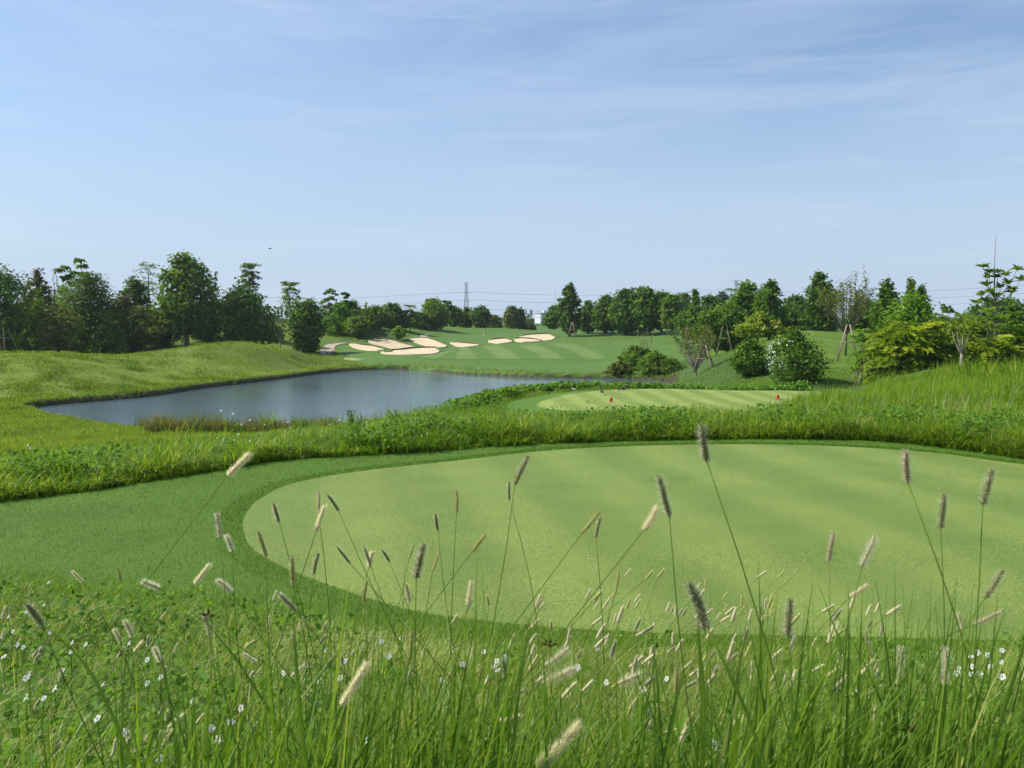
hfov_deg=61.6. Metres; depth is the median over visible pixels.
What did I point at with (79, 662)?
white flower
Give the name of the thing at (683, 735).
foxtail
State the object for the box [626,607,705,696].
foxtail
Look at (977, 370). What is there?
reed tuft
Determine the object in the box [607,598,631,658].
foxtail
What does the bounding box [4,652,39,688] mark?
foxtail
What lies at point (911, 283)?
broadleaf tree
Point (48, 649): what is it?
white flower
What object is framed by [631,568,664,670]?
foxtail
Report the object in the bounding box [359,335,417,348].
sand bunker
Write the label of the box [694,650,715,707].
foxtail
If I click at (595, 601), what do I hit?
foxtail
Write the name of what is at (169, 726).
foxtail
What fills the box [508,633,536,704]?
foxtail
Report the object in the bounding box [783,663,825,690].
foxtail
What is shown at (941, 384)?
tall grass
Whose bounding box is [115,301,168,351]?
broadleaf tree
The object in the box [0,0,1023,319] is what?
sky
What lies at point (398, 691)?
foxtail
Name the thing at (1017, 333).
compound leaf tree
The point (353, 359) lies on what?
tee
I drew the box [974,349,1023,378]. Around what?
reed tuft
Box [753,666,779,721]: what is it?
foxtail
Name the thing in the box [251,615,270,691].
foxtail
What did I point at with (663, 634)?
foxtail
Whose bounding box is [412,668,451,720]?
foxtail
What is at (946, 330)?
compound leaf tree
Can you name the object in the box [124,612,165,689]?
foxtail
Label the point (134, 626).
foxtail
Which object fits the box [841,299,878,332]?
broadleaf tree
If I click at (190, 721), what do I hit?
white flower
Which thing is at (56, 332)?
broadleaf tree
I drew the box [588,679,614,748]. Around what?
white flower
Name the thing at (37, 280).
broadleaf tree
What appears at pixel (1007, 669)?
rough grass
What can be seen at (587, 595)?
foxtail
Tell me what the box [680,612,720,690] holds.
foxtail
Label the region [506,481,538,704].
foxtail
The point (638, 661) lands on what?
foxtail
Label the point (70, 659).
white flower
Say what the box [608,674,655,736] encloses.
foxtail
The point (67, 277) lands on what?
rosette tree
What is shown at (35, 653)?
foxtail
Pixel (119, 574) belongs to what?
foxtail
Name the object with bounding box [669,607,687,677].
foxtail
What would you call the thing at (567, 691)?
foxtail
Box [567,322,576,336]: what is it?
tree stake frame
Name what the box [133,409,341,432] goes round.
brown reeds
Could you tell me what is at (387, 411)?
leafy weed
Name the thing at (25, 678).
white flower
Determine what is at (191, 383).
bank grass
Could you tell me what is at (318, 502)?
foxtail
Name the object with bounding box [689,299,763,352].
broadleaf tree
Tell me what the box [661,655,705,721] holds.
foxtail
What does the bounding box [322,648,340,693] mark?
white flower
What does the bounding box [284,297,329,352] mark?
broadleaf tree
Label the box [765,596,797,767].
foxtail
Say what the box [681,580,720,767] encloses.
foxtail
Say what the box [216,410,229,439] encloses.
white flower
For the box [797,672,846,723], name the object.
foxtail
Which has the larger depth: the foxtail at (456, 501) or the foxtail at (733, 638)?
the foxtail at (733, 638)
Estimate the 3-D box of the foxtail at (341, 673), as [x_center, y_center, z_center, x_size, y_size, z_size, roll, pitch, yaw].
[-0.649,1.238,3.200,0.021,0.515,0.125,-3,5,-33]
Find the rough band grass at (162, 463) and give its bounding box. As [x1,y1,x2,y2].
[0,389,1023,500]
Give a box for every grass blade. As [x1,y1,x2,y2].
[36,619,135,767]
[293,616,308,767]
[697,615,705,767]
[706,629,767,767]
[986,642,1023,767]
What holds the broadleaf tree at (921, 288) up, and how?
on the ground at (668, 347)
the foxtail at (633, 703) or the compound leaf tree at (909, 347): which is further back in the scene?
the compound leaf tree at (909, 347)
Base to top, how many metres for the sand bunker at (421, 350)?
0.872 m
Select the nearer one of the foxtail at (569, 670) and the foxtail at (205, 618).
the foxtail at (569, 670)
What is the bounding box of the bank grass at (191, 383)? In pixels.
[14,363,701,406]
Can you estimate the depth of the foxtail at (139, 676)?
3.13 m
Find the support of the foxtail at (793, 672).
on the ground at (668, 347)
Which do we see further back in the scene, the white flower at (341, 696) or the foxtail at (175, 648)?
the foxtail at (175, 648)
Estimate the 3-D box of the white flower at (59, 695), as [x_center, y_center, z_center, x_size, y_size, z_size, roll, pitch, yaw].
[-1.737,1.307,3.354,0.126,0.412,0.105,0,4,0]
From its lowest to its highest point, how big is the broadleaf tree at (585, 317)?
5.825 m
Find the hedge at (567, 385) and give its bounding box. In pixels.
[443,379,818,409]
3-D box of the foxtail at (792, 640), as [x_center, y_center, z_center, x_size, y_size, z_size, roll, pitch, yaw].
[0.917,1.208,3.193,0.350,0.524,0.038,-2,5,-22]
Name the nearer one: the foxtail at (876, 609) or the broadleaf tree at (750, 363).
the foxtail at (876, 609)
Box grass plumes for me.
[772,383,1021,418]
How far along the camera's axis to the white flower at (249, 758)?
2.33 m
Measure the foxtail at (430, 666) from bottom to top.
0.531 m
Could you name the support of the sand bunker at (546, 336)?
on the ground at (668, 347)
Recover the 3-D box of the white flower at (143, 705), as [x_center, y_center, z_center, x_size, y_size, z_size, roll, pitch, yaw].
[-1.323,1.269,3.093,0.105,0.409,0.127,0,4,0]
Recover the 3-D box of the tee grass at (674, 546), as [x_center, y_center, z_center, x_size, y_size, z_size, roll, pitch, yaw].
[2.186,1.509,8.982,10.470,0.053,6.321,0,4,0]
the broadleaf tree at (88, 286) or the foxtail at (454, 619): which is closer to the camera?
the foxtail at (454, 619)
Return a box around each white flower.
[0,615,21,675]
[0,654,22,700]
[10,629,27,685]
[12,642,33,699]
[12,694,37,754]
[13,671,42,718]
[18,610,37,667]
[18,645,41,688]
[19,675,46,746]
[39,685,64,739]
[40,604,57,663]
[40,695,66,758]
[44,630,67,669]
[46,668,68,743]
[64,650,82,705]
[65,640,86,702]
[73,642,90,701]
[85,715,103,766]
[90,682,110,738]
[122,728,154,767]
[126,641,145,694]
[131,657,155,713]
[134,681,153,729]
[146,674,167,726]
[181,700,201,752]
[209,724,224,766]
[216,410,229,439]
[228,718,252,761]
[239,705,259,763]
[273,670,290,738]
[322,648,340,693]
[338,675,354,726]
[342,658,357,705]
[369,639,385,693]
[383,653,401,712]
[460,661,466,706]
[479,664,496,707]
[493,658,509,704]
[502,654,512,701]
[565,664,587,715]
[582,648,601,709]
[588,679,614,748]
[649,676,668,723]
[960,650,980,675]
[966,664,986,711]
[983,664,1006,710]
[984,674,1005,723]
[995,648,1007,706]
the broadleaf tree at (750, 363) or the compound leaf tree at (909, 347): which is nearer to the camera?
the compound leaf tree at (909, 347)
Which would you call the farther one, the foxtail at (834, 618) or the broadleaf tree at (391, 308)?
the broadleaf tree at (391, 308)
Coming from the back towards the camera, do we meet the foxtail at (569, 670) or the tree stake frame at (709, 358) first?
the tree stake frame at (709, 358)
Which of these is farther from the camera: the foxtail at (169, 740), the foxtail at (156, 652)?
the foxtail at (156, 652)
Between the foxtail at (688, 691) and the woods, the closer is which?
the foxtail at (688, 691)
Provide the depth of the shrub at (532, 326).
184.78 m
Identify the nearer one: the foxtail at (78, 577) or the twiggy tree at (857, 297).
the foxtail at (78, 577)
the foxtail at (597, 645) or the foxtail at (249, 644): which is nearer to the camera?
the foxtail at (597, 645)
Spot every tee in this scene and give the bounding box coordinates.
[243,444,1023,640]
[344,358,360,360]
[537,389,824,412]
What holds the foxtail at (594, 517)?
on the ground at (668, 347)
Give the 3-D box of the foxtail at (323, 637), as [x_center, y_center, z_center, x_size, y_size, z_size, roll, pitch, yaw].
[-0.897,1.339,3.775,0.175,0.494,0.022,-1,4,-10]
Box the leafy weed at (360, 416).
[356,413,365,427]
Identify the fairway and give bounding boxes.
[339,333,663,378]
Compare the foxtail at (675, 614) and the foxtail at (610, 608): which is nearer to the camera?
the foxtail at (675, 614)
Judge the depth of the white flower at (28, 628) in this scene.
4.87 m
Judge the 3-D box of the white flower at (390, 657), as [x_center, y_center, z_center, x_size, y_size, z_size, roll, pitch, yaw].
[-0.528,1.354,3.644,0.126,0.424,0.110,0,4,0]
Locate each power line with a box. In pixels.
[15,293,1018,305]
[46,287,993,298]
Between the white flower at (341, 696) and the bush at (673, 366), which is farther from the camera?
the bush at (673, 366)
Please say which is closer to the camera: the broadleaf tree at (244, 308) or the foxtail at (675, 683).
the foxtail at (675, 683)
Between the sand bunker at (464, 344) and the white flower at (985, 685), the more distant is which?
the sand bunker at (464, 344)
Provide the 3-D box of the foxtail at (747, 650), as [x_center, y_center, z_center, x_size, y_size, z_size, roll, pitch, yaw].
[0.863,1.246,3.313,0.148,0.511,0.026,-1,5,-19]
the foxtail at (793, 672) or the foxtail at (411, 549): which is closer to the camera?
the foxtail at (793, 672)
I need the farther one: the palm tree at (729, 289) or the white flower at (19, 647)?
the palm tree at (729, 289)
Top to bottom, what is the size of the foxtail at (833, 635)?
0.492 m
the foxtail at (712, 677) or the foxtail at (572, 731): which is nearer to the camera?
the foxtail at (572, 731)
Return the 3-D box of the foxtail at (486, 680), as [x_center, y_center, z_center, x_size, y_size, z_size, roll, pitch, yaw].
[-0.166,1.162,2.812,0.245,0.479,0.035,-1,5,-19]
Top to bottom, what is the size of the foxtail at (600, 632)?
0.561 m
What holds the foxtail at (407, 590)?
on the ground at (668, 347)
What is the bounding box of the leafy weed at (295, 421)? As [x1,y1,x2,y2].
[291,418,307,435]
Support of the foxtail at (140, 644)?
on the ground at (668, 347)
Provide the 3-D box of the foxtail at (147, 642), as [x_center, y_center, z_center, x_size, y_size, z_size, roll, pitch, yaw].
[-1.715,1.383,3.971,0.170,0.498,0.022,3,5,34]
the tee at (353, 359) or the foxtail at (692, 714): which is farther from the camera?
the tee at (353, 359)
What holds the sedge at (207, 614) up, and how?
on the ground at (668, 347)
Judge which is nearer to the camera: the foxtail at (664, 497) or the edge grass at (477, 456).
the foxtail at (664, 497)
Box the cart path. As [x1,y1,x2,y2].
[320,342,345,354]
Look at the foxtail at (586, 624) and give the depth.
4.47 m
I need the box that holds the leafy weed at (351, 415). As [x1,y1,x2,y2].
[347,409,357,428]
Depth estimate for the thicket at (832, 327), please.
104.89 m
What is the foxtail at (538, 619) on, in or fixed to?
on the ground at (668, 347)
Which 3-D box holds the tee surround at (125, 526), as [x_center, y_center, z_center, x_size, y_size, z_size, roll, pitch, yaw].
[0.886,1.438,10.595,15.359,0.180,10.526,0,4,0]
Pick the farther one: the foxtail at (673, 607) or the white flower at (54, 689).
the foxtail at (673, 607)
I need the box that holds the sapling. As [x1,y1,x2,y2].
[391,325,406,339]
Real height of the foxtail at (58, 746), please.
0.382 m
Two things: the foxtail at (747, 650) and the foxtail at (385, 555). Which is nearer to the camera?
the foxtail at (747, 650)
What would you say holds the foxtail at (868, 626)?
on the ground at (668, 347)
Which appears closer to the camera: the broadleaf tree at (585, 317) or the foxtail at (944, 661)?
the foxtail at (944, 661)
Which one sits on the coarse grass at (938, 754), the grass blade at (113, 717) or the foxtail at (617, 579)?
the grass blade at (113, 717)
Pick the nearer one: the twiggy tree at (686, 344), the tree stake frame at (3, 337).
the twiggy tree at (686, 344)
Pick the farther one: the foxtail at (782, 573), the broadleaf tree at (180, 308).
the broadleaf tree at (180, 308)
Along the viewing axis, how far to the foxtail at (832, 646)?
3.34 m
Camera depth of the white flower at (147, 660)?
3.56 m
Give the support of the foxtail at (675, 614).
on the ground at (668, 347)
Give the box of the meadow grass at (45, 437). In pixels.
[0,396,402,463]
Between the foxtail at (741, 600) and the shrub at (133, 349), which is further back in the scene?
the shrub at (133, 349)
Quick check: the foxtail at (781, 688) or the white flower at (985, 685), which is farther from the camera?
the white flower at (985, 685)
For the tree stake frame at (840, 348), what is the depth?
55.70 m
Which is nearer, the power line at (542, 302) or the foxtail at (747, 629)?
the foxtail at (747, 629)
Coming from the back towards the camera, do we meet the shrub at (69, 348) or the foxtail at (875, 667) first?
the shrub at (69, 348)
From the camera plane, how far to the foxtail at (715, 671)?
2.89 m
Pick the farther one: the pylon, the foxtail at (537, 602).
the pylon
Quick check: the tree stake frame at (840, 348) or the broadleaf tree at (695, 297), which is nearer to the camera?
the tree stake frame at (840, 348)
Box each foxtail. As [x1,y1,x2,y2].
[0,452,252,766]
[0,606,6,620]
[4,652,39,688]
[5,647,40,685]
[22,603,103,766]
[22,698,40,721]
[27,646,42,688]
[39,668,62,733]
[50,741,62,766]
[68,563,213,764]
[71,570,153,731]
[99,646,124,705]
[107,737,116,767]
[110,730,129,767]
[112,627,144,710]
[117,566,124,726]
[118,622,135,703]
[118,639,145,737]
[118,653,154,718]
[122,619,159,726]
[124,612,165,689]
[125,700,165,757]
[140,577,369,728]
[140,635,149,667]
[140,710,187,760]
[144,708,168,759]
[151,644,162,722]
[152,643,177,689]
[152,666,167,734]
[156,730,172,764]
[188,640,255,716]
[190,713,203,734]
[201,615,228,767]
[209,671,253,736]
[213,512,237,720]
[215,578,354,750]
[216,643,248,733]
[223,534,253,742]
[242,652,360,729]
[246,504,326,754]
[249,662,307,752]
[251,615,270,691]
[256,531,279,756]
[261,590,276,636]
[271,503,335,756]
[276,592,404,754]
[278,619,301,674]
[288,556,321,761]
[292,634,325,715]
[296,661,372,767]
[302,621,328,699]
[305,553,319,725]
[312,652,333,721]
[316,492,331,711]
[326,494,448,731]
[332,533,486,746]
[334,655,343,721]
[336,547,489,727]
[346,548,375,736]
[352,608,364,697]
[362,580,370,764]
[363,546,423,720]
[371,594,406,662]
[372,544,414,708]
[375,664,414,729]
[376,643,460,729]
[381,549,457,704]
[381,551,439,740]
[388,582,410,699]
[403,630,413,694]
[407,541,427,764]
[412,648,425,737]
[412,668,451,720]
[417,665,576,767]
[418,614,457,671]
[431,510,600,736]
[433,513,471,718]
[436,598,474,687]
[441,580,474,752]
[442,645,570,760]
[448,665,496,743]
[450,490,458,724]
[461,712,521,754]
[464,456,529,729]
[470,502,660,741]
[477,595,489,702]
[481,670,647,761]
[486,633,514,717]
[499,599,541,662]
[500,658,508,709]
[505,594,541,684]
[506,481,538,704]
[508,617,539,671]
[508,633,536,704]
[511,602,544,677]
[511,643,535,710]
[516,670,551,731]
[521,636,606,739]
[522,655,537,679]
[526,679,576,738]
[530,589,599,679]
[534,716,584,767]
[537,589,603,683]
[542,620,552,707]
[551,588,590,676]
[552,596,609,668]
[552,648,582,700]
[553,628,571,713]
[560,571,652,669]
[567,616,601,666]
[568,678,594,712]
[572,624,654,704]
[575,599,609,663]
[576,568,597,650]
[576,622,605,694]
[578,601,599,661]
[581,569,620,720]
[582,633,609,696]
[583,652,657,715]
[583,655,644,714]
[584,610,1005,767]
[586,639,617,705]
[588,568,630,680]
[588,671,628,741]
[590,618,642,715]
[594,516,603,763]
[594,593,640,668]
[596,630,642,674]
[596,705,632,761]
[603,604,625,685]
[604,589,617,654]
[605,612,616,688]
[606,696,638,736]
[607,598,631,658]
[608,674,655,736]
[614,599,641,688]
[617,623,654,695]
[617,646,675,696]
[618,655,639,737]
[620,602,670,660]
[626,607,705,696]
[628,644,654,703]
[629,608,682,692]
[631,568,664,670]
[632,604,674,688]
[632,708,651,754]
[638,608,712,685]
[638,638,682,703]
[646,679,697,747]
[649,605,676,700]
[653,622,696,684]
[654,475,698,767]
[656,632,673,697]
[658,589,705,681]
[659,582,700,665]
[660,660,691,709]
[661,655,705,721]
[661,669,697,714]
[667,713,693,758]
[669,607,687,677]
[669,723,688,764]
[670,628,713,713]
[671,690,689,764]
[672,664,679,767]
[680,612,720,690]
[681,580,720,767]
[682,607,734,681]
[685,615,729,663]
[688,592,727,683]
[689,674,714,739]
[690,670,698,711]
[693,665,720,720]
[694,424,795,767]
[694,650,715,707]
[695,652,738,704]
[696,604,727,668]
[702,571,766,653]
[703,570,783,665]
[705,582,869,758]
[711,605,744,668]
[714,633,736,689]
[715,607,736,690]
[717,609,773,688]
[718,648,782,724]
[720,640,734,699]
[721,595,743,704]
[721,609,752,682]
[724,670,788,756]
[726,626,749,708]
[729,642,751,701]
[732,603,774,670]
[736,569,797,652]
[740,605,761,678]
[747,593,775,667]
[748,635,795,701]
[749,598,766,685]
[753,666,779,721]
[754,613,801,687]
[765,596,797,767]
[773,609,841,691]
[776,669,797,716]
[778,666,841,725]
[782,627,844,696]
[783,604,834,669]
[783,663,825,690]
[788,638,816,709]
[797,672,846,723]
[812,594,856,685]
[815,604,901,691]
[815,622,839,719]
[816,625,833,676]
[818,534,878,762]
[819,684,881,749]
[822,659,873,720]
[824,604,871,697]
[825,531,836,767]
[840,618,873,679]
[851,601,880,664]
[851,629,867,694]
[865,625,882,674]
[865,641,872,673]
[869,569,1005,767]
[869,659,879,680]
[896,644,908,734]
[898,449,988,755]
[921,646,952,767]
[934,493,950,738]
[956,611,968,708]
[965,466,996,757]
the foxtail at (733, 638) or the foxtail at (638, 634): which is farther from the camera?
the foxtail at (638, 634)
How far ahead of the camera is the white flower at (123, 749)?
2.12 m
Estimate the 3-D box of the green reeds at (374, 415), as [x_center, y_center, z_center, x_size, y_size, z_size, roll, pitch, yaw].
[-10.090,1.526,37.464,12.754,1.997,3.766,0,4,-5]
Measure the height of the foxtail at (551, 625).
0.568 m
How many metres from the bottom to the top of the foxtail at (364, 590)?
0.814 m
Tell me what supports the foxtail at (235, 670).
on the ground at (668, 347)
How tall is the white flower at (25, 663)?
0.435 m
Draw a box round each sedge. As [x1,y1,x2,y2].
[200,607,215,747]
[538,638,558,767]
[896,721,919,767]
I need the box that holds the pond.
[36,369,672,425]
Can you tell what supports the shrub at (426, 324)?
on the ground at (668, 347)
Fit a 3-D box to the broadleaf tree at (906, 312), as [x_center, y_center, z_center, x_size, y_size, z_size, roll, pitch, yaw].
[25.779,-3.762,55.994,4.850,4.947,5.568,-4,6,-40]
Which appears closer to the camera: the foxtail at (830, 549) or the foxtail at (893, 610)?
the foxtail at (830, 549)
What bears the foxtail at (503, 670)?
on the ground at (668, 347)
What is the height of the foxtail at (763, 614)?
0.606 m
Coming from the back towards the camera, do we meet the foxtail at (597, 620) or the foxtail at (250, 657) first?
the foxtail at (597, 620)
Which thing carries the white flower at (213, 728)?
on the ground at (668, 347)
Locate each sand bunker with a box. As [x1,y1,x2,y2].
[344,343,389,350]
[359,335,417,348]
[372,346,447,354]
[403,336,453,347]
[450,341,483,346]
[483,337,514,343]
[511,337,543,341]
[515,333,560,340]
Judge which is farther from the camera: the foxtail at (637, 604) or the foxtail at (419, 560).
the foxtail at (637, 604)
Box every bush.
[603,359,635,375]
[616,345,651,369]
[634,350,668,375]
[657,355,686,374]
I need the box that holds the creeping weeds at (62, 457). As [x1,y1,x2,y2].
[0,389,1023,482]
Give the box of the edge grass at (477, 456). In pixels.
[213,441,1023,652]
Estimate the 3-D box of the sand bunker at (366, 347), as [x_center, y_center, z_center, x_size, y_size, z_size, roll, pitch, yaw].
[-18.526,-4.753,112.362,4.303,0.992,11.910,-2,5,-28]
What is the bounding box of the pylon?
[463,282,468,307]
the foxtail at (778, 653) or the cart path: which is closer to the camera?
the foxtail at (778, 653)
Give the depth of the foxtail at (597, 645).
3.19 m
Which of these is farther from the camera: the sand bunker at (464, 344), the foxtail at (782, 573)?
the sand bunker at (464, 344)
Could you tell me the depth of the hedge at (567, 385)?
39.72 m
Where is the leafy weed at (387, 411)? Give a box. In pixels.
[386,408,398,419]
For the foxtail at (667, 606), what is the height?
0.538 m
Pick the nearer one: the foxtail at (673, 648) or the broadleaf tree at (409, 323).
the foxtail at (673, 648)
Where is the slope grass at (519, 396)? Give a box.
[196,384,631,445]
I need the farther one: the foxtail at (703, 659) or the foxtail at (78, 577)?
the foxtail at (703, 659)
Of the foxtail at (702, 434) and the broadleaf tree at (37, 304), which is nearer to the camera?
the foxtail at (702, 434)
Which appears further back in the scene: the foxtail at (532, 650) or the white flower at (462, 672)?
the white flower at (462, 672)
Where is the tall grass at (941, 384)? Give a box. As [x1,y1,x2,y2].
[766,354,1023,421]
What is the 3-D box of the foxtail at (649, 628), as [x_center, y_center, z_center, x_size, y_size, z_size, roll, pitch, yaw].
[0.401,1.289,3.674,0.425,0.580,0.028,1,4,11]
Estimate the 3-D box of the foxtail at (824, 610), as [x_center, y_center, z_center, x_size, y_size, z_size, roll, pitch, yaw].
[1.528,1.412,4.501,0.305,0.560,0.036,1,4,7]
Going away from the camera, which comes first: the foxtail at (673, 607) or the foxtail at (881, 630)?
the foxtail at (881, 630)
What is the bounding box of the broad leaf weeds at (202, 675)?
[0,571,1023,767]
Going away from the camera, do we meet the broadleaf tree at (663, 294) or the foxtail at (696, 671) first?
the foxtail at (696, 671)
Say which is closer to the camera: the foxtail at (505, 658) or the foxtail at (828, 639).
the foxtail at (505, 658)
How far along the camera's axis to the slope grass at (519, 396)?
33.42 m
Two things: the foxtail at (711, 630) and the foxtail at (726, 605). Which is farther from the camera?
the foxtail at (726, 605)
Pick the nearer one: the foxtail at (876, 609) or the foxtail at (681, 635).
the foxtail at (681, 635)
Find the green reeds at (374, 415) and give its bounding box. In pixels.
[138,403,420,433]
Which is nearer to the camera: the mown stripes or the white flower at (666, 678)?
the white flower at (666, 678)
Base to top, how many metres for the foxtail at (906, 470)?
1.215 m
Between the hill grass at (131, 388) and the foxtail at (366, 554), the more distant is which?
the hill grass at (131, 388)
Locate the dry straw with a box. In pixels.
[0,597,1007,758]
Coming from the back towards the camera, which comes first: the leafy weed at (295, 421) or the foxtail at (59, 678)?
the leafy weed at (295, 421)
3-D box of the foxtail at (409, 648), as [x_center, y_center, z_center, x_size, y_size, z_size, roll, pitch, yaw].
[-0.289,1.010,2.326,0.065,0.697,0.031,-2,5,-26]
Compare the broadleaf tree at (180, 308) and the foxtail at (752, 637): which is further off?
the broadleaf tree at (180, 308)
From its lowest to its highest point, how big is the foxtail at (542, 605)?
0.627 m
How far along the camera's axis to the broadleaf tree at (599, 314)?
141.31 m
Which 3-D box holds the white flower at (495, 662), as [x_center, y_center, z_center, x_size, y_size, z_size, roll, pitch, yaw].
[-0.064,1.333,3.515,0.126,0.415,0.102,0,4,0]
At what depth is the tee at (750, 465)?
8.76 m
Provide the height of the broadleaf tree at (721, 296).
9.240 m
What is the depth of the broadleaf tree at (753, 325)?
74.97 m
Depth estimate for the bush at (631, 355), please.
79.36 m
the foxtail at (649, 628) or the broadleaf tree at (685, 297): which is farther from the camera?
the broadleaf tree at (685, 297)
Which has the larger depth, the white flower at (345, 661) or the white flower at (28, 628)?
the white flower at (28, 628)
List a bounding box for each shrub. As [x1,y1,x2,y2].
[0,329,34,351]
[11,317,49,350]
[52,317,84,350]
[81,316,130,353]
[113,316,144,351]
[146,324,189,347]
[190,331,220,340]
[259,323,287,340]
[404,311,431,328]
[482,314,502,327]
[525,321,536,329]
[757,325,834,383]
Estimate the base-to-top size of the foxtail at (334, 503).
1.079 m
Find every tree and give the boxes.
[0,263,51,351]
[22,267,54,343]
[25,299,88,352]
[27,298,47,342]
[43,272,64,315]
[48,271,133,350]
[50,284,80,318]
[52,257,91,293]
[105,295,137,350]
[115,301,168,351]
[117,274,154,325]
[133,261,159,314]
[147,249,229,346]
[150,311,171,347]
[192,312,220,340]
[208,277,285,344]
[236,263,262,306]
[267,305,289,346]
[275,281,301,330]
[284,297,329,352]
[319,288,338,330]
[339,314,376,338]
[340,291,351,309]
[344,299,370,315]
[352,302,370,338]
[365,305,394,329]
[382,302,406,328]
[400,309,424,332]
[402,305,416,313]
[420,296,450,329]
[442,300,454,325]
[446,306,465,326]
[458,307,472,327]
[467,305,492,327]
[502,305,521,328]
[517,306,527,328]
[525,309,532,329]
[540,304,561,328]
[554,282,582,335]
[575,300,596,333]
[589,292,613,333]
[605,287,637,334]
[625,285,662,334]
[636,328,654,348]
[654,289,670,331]
[657,294,684,334]
[671,304,707,337]
[672,322,716,375]
[676,291,691,310]
[688,288,700,306]
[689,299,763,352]
[699,292,722,309]
[715,290,730,302]
[725,288,738,297]
[725,335,770,377]
[726,279,760,316]
[731,311,792,342]
[750,278,787,339]
[781,293,806,312]
[797,269,838,331]
[814,263,876,355]
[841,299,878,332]
[842,328,882,384]
[851,318,959,386]
[867,275,901,334]
[869,288,949,359]
[901,276,915,330]
[912,283,936,331]
[917,304,993,366]
[940,334,1023,367]
[946,314,973,366]
[963,307,1023,357]
[969,237,1023,341]
[986,324,1023,363]
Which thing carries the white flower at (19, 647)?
on the ground at (668, 347)
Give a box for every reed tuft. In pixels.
[796,383,842,395]
[949,344,1016,380]
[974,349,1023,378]
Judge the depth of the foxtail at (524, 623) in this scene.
4.11 m
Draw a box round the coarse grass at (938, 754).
[0,555,1023,767]
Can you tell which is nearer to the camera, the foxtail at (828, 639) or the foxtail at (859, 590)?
the foxtail at (859, 590)
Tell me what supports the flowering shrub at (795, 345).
on the ground at (668, 347)
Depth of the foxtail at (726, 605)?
4.55 m
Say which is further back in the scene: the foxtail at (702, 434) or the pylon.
the pylon
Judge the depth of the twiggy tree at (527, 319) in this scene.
179.37 m
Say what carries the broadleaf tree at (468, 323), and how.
on the ground at (668, 347)
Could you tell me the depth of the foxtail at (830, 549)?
1.89 m
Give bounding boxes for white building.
[535,310,547,322]
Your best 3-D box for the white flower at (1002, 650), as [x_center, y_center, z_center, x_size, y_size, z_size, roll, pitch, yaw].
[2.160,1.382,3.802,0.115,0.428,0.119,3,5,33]
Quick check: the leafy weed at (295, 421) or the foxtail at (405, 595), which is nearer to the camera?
the foxtail at (405, 595)
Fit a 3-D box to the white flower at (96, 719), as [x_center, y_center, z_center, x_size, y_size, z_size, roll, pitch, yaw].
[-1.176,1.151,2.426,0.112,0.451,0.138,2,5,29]
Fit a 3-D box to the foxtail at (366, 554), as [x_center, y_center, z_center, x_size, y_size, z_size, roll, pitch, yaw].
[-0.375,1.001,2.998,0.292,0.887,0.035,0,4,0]
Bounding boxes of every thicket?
[320,300,358,337]
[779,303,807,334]
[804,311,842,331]
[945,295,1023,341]
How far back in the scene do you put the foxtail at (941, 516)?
1.75 m
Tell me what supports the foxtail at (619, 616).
on the ground at (668, 347)
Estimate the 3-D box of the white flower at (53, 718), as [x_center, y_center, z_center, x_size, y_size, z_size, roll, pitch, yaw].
[-1.536,1.222,2.810,0.116,0.414,0.112,0,4,0]
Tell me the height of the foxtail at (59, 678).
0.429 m
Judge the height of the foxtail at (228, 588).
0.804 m
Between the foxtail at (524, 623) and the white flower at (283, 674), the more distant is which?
the foxtail at (524, 623)
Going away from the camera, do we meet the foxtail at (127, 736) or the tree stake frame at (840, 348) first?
the foxtail at (127, 736)
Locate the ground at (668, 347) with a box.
[0,323,1021,667]
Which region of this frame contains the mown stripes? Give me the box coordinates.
[403,342,612,359]
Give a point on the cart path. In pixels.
(330, 347)
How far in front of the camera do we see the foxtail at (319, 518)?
2.18 m
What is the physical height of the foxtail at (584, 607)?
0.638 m
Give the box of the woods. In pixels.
[15,303,954,322]
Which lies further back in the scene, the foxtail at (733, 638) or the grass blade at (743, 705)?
the foxtail at (733, 638)
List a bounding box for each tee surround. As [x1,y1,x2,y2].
[0,439,1023,659]
[504,389,857,415]
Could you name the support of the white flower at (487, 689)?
on the ground at (668, 347)
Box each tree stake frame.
[0,321,17,350]
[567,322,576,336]
[692,345,713,372]
[715,321,732,354]
[836,324,858,360]
[854,357,871,385]
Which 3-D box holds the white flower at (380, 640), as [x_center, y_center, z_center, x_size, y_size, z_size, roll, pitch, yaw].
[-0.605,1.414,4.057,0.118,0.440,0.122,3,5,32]
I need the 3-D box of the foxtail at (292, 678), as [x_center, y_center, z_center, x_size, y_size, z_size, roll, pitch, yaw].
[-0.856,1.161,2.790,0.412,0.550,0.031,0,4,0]
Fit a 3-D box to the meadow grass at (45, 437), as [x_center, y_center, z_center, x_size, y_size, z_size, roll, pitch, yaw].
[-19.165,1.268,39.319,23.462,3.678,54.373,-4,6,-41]
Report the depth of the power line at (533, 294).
596.68 m
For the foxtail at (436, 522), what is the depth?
3.02 m
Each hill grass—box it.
[0,319,408,418]
[683,330,950,389]
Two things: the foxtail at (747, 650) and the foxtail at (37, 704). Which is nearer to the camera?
the foxtail at (37, 704)
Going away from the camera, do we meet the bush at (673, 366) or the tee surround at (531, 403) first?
the tee surround at (531, 403)

